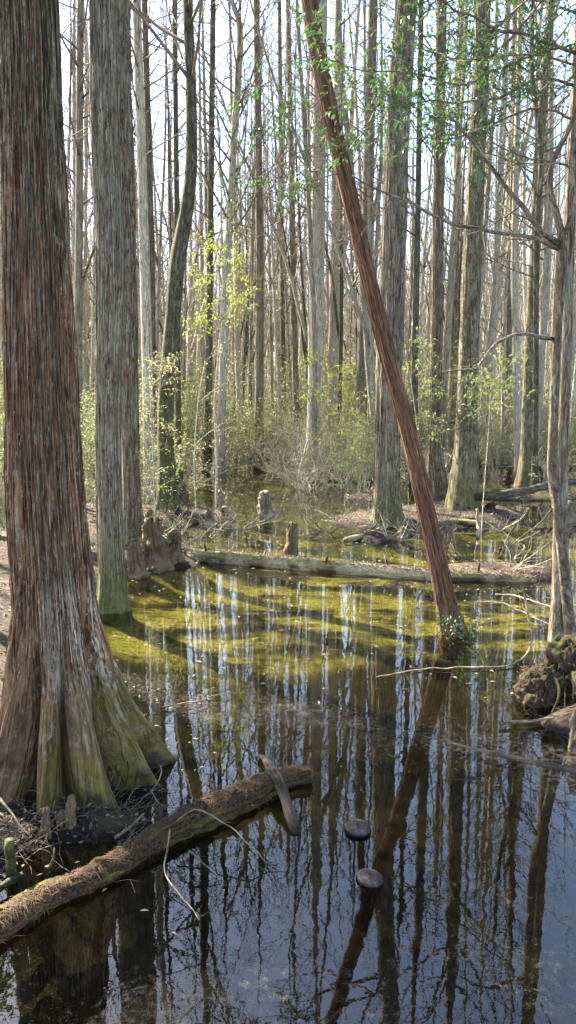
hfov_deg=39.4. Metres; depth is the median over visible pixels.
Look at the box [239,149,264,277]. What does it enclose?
bald cypress
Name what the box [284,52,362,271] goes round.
bald cypress
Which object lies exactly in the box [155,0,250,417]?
bald cypress
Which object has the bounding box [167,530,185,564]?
cypress knee
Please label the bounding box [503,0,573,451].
bald cypress
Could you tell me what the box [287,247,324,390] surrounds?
thin tree
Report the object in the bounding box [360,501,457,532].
brush pile
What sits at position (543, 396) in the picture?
leafy shrub
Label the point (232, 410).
bare shrub
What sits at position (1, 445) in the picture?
leafy shrub
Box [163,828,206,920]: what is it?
dead stick
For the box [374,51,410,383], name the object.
thin tree
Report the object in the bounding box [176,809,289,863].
dead stick
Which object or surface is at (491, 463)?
leafy shrub
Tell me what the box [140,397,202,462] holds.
bare shrub
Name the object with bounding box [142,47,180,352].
bald cypress
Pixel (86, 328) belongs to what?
swamp tree
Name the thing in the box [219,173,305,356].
bald cypress
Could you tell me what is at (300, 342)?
bald cypress
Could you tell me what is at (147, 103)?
bald cypress
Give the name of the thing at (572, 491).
dry shrub
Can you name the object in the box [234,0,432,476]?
bald cypress
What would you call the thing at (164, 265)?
bald cypress
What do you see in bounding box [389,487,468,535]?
brush pile
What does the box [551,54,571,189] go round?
swamp tree
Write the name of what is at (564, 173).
bald cypress
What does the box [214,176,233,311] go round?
bald cypress
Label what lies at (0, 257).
swamp tree
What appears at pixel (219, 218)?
bald cypress
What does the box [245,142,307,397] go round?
bald cypress
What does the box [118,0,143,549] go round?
bald cypress
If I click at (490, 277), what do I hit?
bald cypress
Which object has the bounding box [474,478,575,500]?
fallen tree
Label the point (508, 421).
dry shrub
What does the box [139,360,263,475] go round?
leafy shrub
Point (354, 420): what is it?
dry shrub
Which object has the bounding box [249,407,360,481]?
bare shrub
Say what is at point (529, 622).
dead stick
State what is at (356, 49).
bald cypress
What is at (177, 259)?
swamp tree
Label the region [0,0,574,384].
sky
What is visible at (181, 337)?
bald cypress
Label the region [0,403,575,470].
dry leaves
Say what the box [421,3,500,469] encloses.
bald cypress
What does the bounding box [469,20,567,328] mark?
bald cypress
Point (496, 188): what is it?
bald cypress
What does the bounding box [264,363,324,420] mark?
dry shrub
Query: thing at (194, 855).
dead stick
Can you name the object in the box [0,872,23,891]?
dead stick
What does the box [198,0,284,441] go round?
bald cypress
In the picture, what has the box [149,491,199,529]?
brush pile
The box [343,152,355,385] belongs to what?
bald cypress
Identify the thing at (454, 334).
swamp tree
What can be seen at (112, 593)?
bald cypress
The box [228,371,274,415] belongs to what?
leafy shrub
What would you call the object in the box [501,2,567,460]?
bald cypress
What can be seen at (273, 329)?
swamp tree
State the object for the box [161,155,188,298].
bald cypress
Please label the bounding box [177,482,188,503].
cypress knee
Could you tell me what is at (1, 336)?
bald cypress
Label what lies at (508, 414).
bare shrub
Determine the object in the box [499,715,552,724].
dead stick
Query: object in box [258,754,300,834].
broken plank
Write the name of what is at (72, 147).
bald cypress
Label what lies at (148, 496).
dry shrub
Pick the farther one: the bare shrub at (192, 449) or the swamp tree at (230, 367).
the swamp tree at (230, 367)
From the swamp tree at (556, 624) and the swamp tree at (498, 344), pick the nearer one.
the swamp tree at (556, 624)
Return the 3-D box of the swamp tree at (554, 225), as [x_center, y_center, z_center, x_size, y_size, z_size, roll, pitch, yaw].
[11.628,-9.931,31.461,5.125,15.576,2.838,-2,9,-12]
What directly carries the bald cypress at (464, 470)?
on the ground
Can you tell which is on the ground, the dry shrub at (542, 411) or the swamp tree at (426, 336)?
the swamp tree at (426, 336)
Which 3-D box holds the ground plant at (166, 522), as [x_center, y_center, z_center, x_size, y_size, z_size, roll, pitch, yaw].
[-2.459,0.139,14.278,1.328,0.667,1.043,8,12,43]
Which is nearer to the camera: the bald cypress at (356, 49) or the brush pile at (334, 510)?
the brush pile at (334, 510)
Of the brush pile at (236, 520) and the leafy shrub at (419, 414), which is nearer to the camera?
the brush pile at (236, 520)
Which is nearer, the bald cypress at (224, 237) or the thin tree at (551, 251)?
the thin tree at (551, 251)
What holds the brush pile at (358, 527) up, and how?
on the ground
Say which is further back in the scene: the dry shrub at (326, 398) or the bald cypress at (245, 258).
the bald cypress at (245, 258)
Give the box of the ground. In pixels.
[0,407,575,876]
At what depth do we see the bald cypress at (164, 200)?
44.85 m
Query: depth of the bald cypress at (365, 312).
22.35 m
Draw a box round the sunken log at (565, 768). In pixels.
[418,734,575,772]
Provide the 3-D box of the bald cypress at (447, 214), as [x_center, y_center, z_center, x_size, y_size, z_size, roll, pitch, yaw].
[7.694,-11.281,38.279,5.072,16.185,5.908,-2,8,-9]
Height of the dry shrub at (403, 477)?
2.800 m
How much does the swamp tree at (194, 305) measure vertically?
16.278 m
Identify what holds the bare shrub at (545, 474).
in the water
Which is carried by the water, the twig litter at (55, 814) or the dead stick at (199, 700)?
the dead stick at (199, 700)
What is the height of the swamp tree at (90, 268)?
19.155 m
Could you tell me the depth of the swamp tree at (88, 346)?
69.68 m
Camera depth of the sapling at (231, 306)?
16.52 m
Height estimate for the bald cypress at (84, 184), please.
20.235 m
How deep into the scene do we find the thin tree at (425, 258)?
23.50 m
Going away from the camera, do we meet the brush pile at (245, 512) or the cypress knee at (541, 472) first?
the brush pile at (245, 512)
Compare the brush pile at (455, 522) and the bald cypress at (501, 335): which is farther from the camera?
the bald cypress at (501, 335)
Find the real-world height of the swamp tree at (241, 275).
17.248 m
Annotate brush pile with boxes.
[89,482,197,562]
[96,508,202,536]
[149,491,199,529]
[150,483,234,537]
[162,491,204,546]
[168,485,249,537]
[188,498,281,530]
[231,490,288,525]
[287,487,369,533]
[298,484,370,524]
[315,486,393,532]
[328,492,407,524]
[353,485,420,540]
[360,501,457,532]
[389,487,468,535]
[410,499,467,559]
[411,493,477,537]
[466,502,526,530]
[474,530,570,580]
[514,492,568,538]
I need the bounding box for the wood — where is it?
[0,210,553,405]
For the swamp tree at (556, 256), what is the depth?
28.62 m
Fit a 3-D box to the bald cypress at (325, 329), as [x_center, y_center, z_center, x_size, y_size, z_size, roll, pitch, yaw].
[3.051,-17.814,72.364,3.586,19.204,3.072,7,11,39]
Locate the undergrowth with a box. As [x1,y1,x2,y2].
[2,412,573,456]
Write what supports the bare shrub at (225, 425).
on the ground
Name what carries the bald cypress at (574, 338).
on the ground
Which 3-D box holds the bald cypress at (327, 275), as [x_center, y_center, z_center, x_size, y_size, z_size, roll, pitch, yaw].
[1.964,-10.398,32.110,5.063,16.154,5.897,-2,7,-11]
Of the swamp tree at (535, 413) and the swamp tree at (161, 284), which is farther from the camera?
the swamp tree at (161, 284)
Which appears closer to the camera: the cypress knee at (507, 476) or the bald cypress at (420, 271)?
the cypress knee at (507, 476)
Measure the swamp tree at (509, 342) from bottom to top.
19.990 m
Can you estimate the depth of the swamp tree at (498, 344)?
55.24 m
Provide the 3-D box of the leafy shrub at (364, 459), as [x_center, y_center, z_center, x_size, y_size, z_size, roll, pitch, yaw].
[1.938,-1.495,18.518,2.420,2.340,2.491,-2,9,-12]
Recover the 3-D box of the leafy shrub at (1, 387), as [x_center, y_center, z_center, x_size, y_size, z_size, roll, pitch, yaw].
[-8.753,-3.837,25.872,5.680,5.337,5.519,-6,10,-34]
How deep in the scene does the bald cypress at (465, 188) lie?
39.55 m
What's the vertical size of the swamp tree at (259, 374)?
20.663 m
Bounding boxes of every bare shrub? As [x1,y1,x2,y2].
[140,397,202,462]
[174,409,214,468]
[186,385,268,454]
[193,362,244,425]
[193,403,268,467]
[225,373,306,450]
[226,390,269,427]
[226,397,327,472]
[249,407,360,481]
[263,367,371,472]
[266,434,341,490]
[285,408,369,488]
[314,410,425,484]
[404,432,489,482]
[421,404,484,460]
[449,400,511,465]
[451,356,575,456]
[482,399,575,472]
[495,373,575,459]
[509,440,572,481]
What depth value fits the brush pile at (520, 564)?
10.40 m
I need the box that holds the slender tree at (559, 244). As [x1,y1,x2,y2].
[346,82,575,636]
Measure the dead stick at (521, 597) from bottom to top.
0.364 m
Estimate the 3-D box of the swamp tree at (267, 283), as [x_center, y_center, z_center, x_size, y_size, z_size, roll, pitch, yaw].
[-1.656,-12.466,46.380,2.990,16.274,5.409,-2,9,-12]
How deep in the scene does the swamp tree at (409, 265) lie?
52.77 m
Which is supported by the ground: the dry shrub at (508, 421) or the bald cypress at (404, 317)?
the bald cypress at (404, 317)
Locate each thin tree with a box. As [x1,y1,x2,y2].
[70,159,92,316]
[92,173,197,413]
[137,272,142,406]
[182,311,198,389]
[190,295,231,393]
[213,255,245,398]
[218,26,295,461]
[230,278,267,408]
[264,197,305,393]
[266,333,269,404]
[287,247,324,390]
[328,217,357,369]
[334,59,464,414]
[342,287,358,405]
[342,296,348,378]
[344,301,356,405]
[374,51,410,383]
[406,4,464,473]
[408,201,450,368]
[421,293,429,386]
[445,95,529,465]
[457,221,519,432]
[481,245,498,380]
[496,173,557,419]
[500,244,547,385]
[519,155,563,390]
[539,251,575,396]
[548,186,575,458]
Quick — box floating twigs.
[148,650,575,840]
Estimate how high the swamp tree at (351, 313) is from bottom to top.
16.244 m
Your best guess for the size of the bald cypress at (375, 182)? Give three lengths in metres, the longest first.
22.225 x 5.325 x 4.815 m
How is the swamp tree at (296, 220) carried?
on the ground
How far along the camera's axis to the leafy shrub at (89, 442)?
15.01 m
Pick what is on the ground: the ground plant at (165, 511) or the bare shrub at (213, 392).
the bare shrub at (213, 392)
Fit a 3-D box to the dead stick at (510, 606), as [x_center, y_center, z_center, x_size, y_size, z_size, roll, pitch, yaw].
[2.467,1.056,8.816,0.153,0.114,1.038,-4,9,-27]
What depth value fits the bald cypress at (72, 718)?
4.58 m
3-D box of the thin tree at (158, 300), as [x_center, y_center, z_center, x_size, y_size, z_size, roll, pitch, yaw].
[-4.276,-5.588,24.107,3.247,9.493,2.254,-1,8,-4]
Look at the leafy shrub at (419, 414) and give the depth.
25.28 m
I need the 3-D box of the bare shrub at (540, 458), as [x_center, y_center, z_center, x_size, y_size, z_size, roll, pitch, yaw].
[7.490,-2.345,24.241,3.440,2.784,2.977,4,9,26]
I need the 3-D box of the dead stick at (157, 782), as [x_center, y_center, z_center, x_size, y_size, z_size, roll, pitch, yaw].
[-0.803,1.641,4.857,0.184,0.043,0.621,-4,9,-26]
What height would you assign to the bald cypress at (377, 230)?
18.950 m
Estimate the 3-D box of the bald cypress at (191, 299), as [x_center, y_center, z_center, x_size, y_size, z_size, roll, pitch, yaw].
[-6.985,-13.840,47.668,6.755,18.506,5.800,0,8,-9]
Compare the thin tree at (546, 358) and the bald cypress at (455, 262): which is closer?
the bald cypress at (455, 262)
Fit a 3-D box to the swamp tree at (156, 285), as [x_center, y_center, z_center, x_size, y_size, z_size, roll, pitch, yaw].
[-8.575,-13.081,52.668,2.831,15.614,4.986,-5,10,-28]
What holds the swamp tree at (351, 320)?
on the ground
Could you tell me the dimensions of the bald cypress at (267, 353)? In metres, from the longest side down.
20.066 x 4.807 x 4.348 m
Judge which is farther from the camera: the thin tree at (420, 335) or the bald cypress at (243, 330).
the bald cypress at (243, 330)
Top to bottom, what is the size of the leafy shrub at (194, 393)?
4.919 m
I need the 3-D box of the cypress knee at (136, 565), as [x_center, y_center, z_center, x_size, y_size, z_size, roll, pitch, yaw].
[-1.977,0.668,10.621,0.355,0.546,0.322,4,9,23]
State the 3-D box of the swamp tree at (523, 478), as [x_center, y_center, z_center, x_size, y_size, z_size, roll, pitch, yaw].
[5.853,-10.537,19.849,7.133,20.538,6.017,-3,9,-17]
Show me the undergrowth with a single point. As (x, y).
(401, 449)
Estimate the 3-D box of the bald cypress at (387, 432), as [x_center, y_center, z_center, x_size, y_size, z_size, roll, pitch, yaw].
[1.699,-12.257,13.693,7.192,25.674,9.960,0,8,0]
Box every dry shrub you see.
[81,388,237,504]
[121,415,229,493]
[174,361,284,470]
[174,384,275,469]
[263,379,368,462]
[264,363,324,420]
[280,336,448,464]
[312,389,453,481]
[331,399,427,446]
[343,350,507,452]
[478,392,548,457]
[495,366,575,455]
[528,435,575,499]
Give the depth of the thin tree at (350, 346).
47.65 m
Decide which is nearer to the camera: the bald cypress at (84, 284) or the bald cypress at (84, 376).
the bald cypress at (84, 376)
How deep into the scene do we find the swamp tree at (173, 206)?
38.14 m
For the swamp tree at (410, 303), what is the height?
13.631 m
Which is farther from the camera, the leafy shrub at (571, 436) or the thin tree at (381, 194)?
the thin tree at (381, 194)
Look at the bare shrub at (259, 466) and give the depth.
24.38 m
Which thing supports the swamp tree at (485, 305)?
on the ground
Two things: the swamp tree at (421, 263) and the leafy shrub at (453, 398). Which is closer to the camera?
the leafy shrub at (453, 398)
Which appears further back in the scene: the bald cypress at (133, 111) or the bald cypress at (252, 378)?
the bald cypress at (252, 378)
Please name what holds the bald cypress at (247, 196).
on the ground
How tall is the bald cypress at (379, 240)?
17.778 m
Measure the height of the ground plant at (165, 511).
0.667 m
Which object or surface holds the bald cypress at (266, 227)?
on the ground
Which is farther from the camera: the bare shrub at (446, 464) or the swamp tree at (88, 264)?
the swamp tree at (88, 264)
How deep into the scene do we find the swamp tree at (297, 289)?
42.39 m
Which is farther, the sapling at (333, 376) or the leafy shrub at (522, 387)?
the leafy shrub at (522, 387)
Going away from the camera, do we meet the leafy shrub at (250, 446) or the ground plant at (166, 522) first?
the ground plant at (166, 522)
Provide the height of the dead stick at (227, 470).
0.850 m
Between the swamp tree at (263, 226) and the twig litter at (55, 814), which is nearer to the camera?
the twig litter at (55, 814)
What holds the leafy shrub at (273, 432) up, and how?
on the ground
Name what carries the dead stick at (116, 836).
on the fallen log at (21, 910)
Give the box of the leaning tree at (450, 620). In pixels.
[211,0,479,639]
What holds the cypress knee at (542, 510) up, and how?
on the ground
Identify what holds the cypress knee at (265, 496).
on the ground
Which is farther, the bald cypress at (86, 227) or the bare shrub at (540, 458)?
the bald cypress at (86, 227)
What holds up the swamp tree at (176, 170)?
on the ground
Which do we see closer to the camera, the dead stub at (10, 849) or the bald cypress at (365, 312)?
the dead stub at (10, 849)
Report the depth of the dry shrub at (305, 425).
24.70 m
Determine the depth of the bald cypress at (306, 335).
24.78 m
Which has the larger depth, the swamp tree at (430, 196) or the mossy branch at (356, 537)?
the swamp tree at (430, 196)
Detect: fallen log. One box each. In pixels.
[0,741,316,943]
[185,543,537,582]
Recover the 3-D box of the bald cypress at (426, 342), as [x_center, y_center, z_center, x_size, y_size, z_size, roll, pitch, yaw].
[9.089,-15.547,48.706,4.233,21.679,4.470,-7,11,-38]
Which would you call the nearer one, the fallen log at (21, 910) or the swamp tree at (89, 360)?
the fallen log at (21, 910)
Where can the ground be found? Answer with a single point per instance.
(558, 723)
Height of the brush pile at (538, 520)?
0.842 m
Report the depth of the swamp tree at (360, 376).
25.57 m
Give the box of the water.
[0,460,575,1023]
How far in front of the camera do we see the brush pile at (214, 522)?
13.49 m
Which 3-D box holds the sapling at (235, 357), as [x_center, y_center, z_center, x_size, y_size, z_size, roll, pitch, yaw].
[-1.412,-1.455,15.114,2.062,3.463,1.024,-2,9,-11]
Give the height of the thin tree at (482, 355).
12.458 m
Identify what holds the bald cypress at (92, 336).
on the ground
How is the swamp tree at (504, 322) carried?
on the ground
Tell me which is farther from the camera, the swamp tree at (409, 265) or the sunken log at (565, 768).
the swamp tree at (409, 265)
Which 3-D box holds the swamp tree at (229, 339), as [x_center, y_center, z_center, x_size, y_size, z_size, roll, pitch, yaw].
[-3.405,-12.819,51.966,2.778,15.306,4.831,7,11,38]
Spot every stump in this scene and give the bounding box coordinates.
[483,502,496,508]
[510,631,575,712]
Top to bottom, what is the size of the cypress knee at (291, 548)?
0.630 m
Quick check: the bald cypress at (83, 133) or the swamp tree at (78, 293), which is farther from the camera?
the bald cypress at (83, 133)
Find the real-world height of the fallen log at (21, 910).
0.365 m
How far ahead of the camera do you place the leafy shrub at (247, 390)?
52.94 m
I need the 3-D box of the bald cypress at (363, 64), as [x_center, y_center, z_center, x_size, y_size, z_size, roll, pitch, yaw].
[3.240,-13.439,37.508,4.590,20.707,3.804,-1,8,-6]
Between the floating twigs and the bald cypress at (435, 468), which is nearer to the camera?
the floating twigs
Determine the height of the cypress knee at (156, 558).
0.777 m
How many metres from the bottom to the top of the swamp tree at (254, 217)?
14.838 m
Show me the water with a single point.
(472, 920)
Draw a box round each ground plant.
[143,508,172,526]
[154,495,193,522]
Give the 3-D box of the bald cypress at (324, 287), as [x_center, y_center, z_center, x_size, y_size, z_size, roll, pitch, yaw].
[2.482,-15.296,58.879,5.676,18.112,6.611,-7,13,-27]
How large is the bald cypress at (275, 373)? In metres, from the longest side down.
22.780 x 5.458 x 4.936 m
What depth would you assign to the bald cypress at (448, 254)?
52.89 m
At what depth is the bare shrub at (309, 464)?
22.77 m
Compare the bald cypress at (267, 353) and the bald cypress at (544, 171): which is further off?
the bald cypress at (267, 353)
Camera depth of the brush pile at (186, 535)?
13.54 m
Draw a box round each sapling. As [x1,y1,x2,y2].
[138,348,189,516]
[160,342,264,509]
[162,220,264,506]
[296,346,363,473]
[403,326,462,447]
[453,345,535,530]
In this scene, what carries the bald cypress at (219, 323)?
on the ground
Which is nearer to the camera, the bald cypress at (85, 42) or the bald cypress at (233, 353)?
the bald cypress at (85, 42)
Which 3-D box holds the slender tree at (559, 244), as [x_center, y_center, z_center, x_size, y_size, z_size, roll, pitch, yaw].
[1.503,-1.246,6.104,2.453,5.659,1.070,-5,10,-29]
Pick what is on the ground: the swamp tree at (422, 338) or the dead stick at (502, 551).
the swamp tree at (422, 338)
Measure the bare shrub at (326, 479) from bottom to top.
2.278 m
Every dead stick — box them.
[0,797,31,837]
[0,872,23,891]
[47,847,54,868]
[114,813,147,838]
[147,763,179,807]
[160,687,245,707]
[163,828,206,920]
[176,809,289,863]
[188,850,222,878]
[200,455,262,483]
[377,585,532,676]
[444,527,456,551]
[476,509,479,538]
[476,601,548,623]
[495,577,548,605]
[499,519,519,558]
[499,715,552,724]
[509,530,540,562]
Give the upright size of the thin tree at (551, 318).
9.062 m
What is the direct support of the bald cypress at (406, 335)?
on the ground
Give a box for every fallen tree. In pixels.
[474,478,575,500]
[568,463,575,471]
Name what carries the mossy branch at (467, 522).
on the ground
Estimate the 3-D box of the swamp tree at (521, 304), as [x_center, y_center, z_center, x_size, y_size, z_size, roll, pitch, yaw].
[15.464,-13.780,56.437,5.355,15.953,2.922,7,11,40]
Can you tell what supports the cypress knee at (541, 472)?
in the water
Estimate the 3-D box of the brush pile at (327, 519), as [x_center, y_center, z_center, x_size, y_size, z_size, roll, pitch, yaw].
[0.729,-0.031,13.942,1.360,0.938,1.346,3,9,18]
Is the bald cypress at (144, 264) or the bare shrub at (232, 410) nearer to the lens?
the bald cypress at (144, 264)
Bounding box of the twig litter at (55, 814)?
[0,499,574,874]
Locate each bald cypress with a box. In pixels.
[0,0,176,839]
[0,20,93,217]
[0,185,1,361]
[0,195,2,369]
[59,1,94,211]
[60,0,91,427]
[60,0,184,464]
[60,8,94,257]
[61,0,237,140]
[61,0,238,500]
[61,10,152,238]
[62,0,152,462]
[62,14,94,429]
[62,21,161,280]
[63,0,94,278]
[63,0,260,466]
[65,3,184,269]
[65,4,91,362]
[67,129,92,286]
[71,0,158,203]
[83,58,167,334]
[89,0,131,613]
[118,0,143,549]
[133,69,198,389]
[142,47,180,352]
[149,0,207,443]
[153,140,168,359]
[154,128,223,306]
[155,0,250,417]
[155,88,243,417]
[155,117,220,403]
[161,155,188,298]
[172,72,216,404]
[178,0,266,454]
[179,56,221,399]
[194,1,381,347]
[194,79,246,309]
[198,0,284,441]
[205,192,223,374]
[209,0,429,469]
[213,157,251,422]
[213,255,219,401]
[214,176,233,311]
[215,3,287,365]
[215,98,275,428]
[216,241,232,361]
[217,79,265,367]
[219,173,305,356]
[221,2,305,430]
[223,7,284,424]
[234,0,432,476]
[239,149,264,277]
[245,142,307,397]
[246,25,307,435]
[248,106,349,422]
[251,0,337,467]
[254,0,416,412]
[262,128,286,298]
[266,266,272,383]
[267,83,303,405]
[273,194,347,341]
[279,0,562,502]
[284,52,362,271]
[287,126,324,390]
[296,25,416,392]
[296,186,358,352]
[299,0,410,356]
[303,0,425,392]
[323,248,328,410]
[328,19,421,284]
[330,0,425,465]
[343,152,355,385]
[345,3,384,221]
[348,153,382,367]
[350,130,413,277]
[363,0,557,510]
[370,0,416,527]
[374,110,425,373]
[375,133,380,278]
[377,158,426,322]
[402,162,419,378]
[404,207,422,391]
[405,140,467,325]
[407,66,454,409]
[408,128,490,312]
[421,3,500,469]
[423,130,504,397]
[423,235,445,329]
[425,82,496,295]
[427,18,510,398]
[442,181,449,358]
[443,24,500,274]
[447,0,528,318]
[447,0,573,480]
[466,0,544,435]
[466,148,533,333]
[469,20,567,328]
[483,41,519,343]
[483,96,521,406]
[487,179,539,329]
[488,104,504,283]
[489,3,575,268]
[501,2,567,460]
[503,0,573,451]
[521,74,569,313]
[527,17,575,441]
[527,90,565,310]
[550,67,568,298]
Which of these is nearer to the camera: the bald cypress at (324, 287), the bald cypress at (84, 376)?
the bald cypress at (84, 376)
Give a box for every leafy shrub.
[0,308,94,448]
[0,380,4,498]
[80,361,183,507]
[82,351,213,477]
[82,382,140,490]
[86,407,205,502]
[138,338,251,440]
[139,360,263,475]
[215,386,289,469]
[227,343,353,449]
[227,362,275,411]
[227,385,298,457]
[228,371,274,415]
[233,393,298,467]
[246,371,303,421]
[278,304,422,448]
[290,344,428,480]
[313,408,405,493]
[326,342,405,430]
[359,361,483,465]
[402,325,522,443]
[478,335,571,438]
[478,379,522,439]
[478,407,538,477]
[496,336,572,446]
[496,369,575,430]
[538,393,575,475]
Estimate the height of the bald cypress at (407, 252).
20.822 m
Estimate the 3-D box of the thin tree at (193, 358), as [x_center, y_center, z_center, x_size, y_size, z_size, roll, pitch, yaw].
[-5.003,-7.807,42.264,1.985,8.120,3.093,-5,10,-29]
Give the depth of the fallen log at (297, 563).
10.78 m
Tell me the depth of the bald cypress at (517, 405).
21.78 m
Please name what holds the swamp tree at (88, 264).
on the ground
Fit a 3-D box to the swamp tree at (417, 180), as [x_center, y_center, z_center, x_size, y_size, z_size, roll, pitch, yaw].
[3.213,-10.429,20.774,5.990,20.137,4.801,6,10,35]
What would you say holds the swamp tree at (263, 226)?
on the ground
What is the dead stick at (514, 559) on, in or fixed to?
on the water
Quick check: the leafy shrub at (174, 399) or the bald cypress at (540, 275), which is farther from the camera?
the bald cypress at (540, 275)
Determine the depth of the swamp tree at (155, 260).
35.47 m
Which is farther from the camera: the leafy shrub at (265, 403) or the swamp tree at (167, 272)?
the swamp tree at (167, 272)
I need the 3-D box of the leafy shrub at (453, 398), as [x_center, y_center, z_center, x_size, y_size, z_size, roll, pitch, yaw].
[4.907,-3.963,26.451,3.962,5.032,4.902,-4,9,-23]
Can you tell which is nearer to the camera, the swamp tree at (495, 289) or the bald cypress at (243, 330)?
the swamp tree at (495, 289)
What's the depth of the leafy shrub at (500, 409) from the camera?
33.94 m
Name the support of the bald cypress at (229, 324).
on the ground
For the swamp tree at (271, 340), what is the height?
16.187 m
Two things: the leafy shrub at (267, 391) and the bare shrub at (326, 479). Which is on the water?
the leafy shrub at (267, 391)
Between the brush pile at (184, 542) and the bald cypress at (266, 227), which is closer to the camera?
the brush pile at (184, 542)
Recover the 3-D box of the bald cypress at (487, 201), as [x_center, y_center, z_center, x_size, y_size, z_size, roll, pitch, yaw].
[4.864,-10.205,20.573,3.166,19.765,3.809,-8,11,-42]
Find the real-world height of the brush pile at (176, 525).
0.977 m
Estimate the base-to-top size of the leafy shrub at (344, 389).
6.227 m
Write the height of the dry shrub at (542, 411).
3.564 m
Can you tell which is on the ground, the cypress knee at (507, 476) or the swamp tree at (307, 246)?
the swamp tree at (307, 246)
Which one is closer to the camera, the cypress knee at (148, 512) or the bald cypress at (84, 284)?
the cypress knee at (148, 512)
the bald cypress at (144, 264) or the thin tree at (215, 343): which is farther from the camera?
the thin tree at (215, 343)
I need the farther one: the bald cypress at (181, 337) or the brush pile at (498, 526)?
the bald cypress at (181, 337)
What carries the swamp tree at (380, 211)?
on the ground
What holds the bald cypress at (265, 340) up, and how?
on the ground
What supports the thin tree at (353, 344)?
on the ground
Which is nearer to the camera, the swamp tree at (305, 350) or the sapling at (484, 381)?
the sapling at (484, 381)
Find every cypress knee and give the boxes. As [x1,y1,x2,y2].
[125,542,149,578]
[140,516,174,572]
[146,509,153,517]
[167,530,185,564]
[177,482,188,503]
[202,507,217,525]
[219,506,232,524]
[256,490,275,516]
[283,522,298,557]
[369,524,376,530]
[397,526,407,537]
[503,468,511,481]
[538,465,543,481]
[538,503,546,513]
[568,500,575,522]
[568,708,575,753]
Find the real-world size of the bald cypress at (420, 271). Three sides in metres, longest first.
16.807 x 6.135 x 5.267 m
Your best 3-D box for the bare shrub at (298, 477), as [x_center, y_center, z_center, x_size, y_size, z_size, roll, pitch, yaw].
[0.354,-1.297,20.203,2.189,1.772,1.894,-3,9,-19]
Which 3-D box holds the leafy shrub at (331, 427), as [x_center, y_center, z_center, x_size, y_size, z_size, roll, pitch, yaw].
[1.807,-2.682,21.622,3.792,3.892,3.065,6,10,34]
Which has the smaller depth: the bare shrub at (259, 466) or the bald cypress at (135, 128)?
the bare shrub at (259, 466)
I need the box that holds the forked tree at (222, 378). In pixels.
[132,0,311,474]
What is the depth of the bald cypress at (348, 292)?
60.90 m
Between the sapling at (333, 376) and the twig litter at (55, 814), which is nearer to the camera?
the twig litter at (55, 814)
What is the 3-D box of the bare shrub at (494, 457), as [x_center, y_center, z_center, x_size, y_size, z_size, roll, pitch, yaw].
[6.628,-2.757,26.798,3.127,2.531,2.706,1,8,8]
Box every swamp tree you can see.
[0,169,1,329]
[59,0,156,297]
[59,0,200,494]
[60,2,156,297]
[66,0,302,481]
[68,16,172,463]
[69,0,203,422]
[70,243,91,394]
[71,209,92,366]
[83,217,91,333]
[85,191,92,368]
[86,232,92,399]
[88,34,229,420]
[130,0,205,511]
[133,0,304,471]
[133,131,203,364]
[134,0,223,389]
[136,139,186,341]
[137,196,168,368]
[151,21,222,331]
[155,229,182,340]
[158,0,333,468]
[163,221,214,357]
[181,168,205,391]
[191,181,255,393]
[200,0,327,432]
[202,5,335,450]
[204,6,333,416]
[214,0,349,450]
[214,201,244,416]
[215,93,274,428]
[215,147,273,418]
[221,78,299,420]
[224,76,301,350]
[225,0,575,641]
[229,284,240,399]
[232,105,295,345]
[236,24,304,446]
[245,161,273,346]
[246,77,312,425]
[247,2,344,402]
[247,127,325,339]
[262,76,329,374]
[263,0,384,451]
[265,0,408,458]
[265,249,299,373]
[272,200,329,353]
[285,152,356,322]
[287,0,517,481]
[291,0,424,462]
[302,28,385,370]
[303,46,385,341]
[324,170,358,394]
[343,181,380,384]
[346,141,409,358]
[369,0,574,486]
[373,163,415,322]
[381,199,442,359]
[384,0,565,459]
[386,0,575,485]
[404,95,446,399]
[404,97,462,332]
[404,198,426,380]
[406,19,503,375]
[409,188,449,357]
[414,42,496,304]
[420,0,573,463]
[420,277,445,399]
[430,38,531,337]
[445,4,572,440]
[454,116,506,414]
[459,8,569,454]
[472,3,570,459]
[480,121,565,363]
[482,275,504,396]
[489,211,528,346]
[518,27,575,377]
[539,65,575,336]
[539,142,563,394]
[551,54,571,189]
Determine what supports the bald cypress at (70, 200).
on the ground
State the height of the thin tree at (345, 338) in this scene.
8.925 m
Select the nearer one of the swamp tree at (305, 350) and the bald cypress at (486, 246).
the swamp tree at (305, 350)
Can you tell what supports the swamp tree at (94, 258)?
on the ground
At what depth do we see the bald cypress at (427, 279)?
69.18 m
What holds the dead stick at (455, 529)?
on the water
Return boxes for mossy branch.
[343,530,375,541]
[438,518,480,525]
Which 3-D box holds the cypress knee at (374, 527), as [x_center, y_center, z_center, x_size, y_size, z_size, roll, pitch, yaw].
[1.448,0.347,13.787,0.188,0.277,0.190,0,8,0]
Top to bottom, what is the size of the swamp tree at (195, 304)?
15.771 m
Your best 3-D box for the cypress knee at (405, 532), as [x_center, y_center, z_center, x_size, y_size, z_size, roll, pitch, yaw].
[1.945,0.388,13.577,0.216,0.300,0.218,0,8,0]
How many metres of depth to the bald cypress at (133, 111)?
23.52 m
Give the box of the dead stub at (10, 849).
[4,835,21,883]
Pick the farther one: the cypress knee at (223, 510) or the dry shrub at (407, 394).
the dry shrub at (407, 394)
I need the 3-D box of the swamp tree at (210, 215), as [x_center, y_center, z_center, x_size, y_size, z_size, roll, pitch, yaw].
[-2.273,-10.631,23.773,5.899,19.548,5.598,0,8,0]

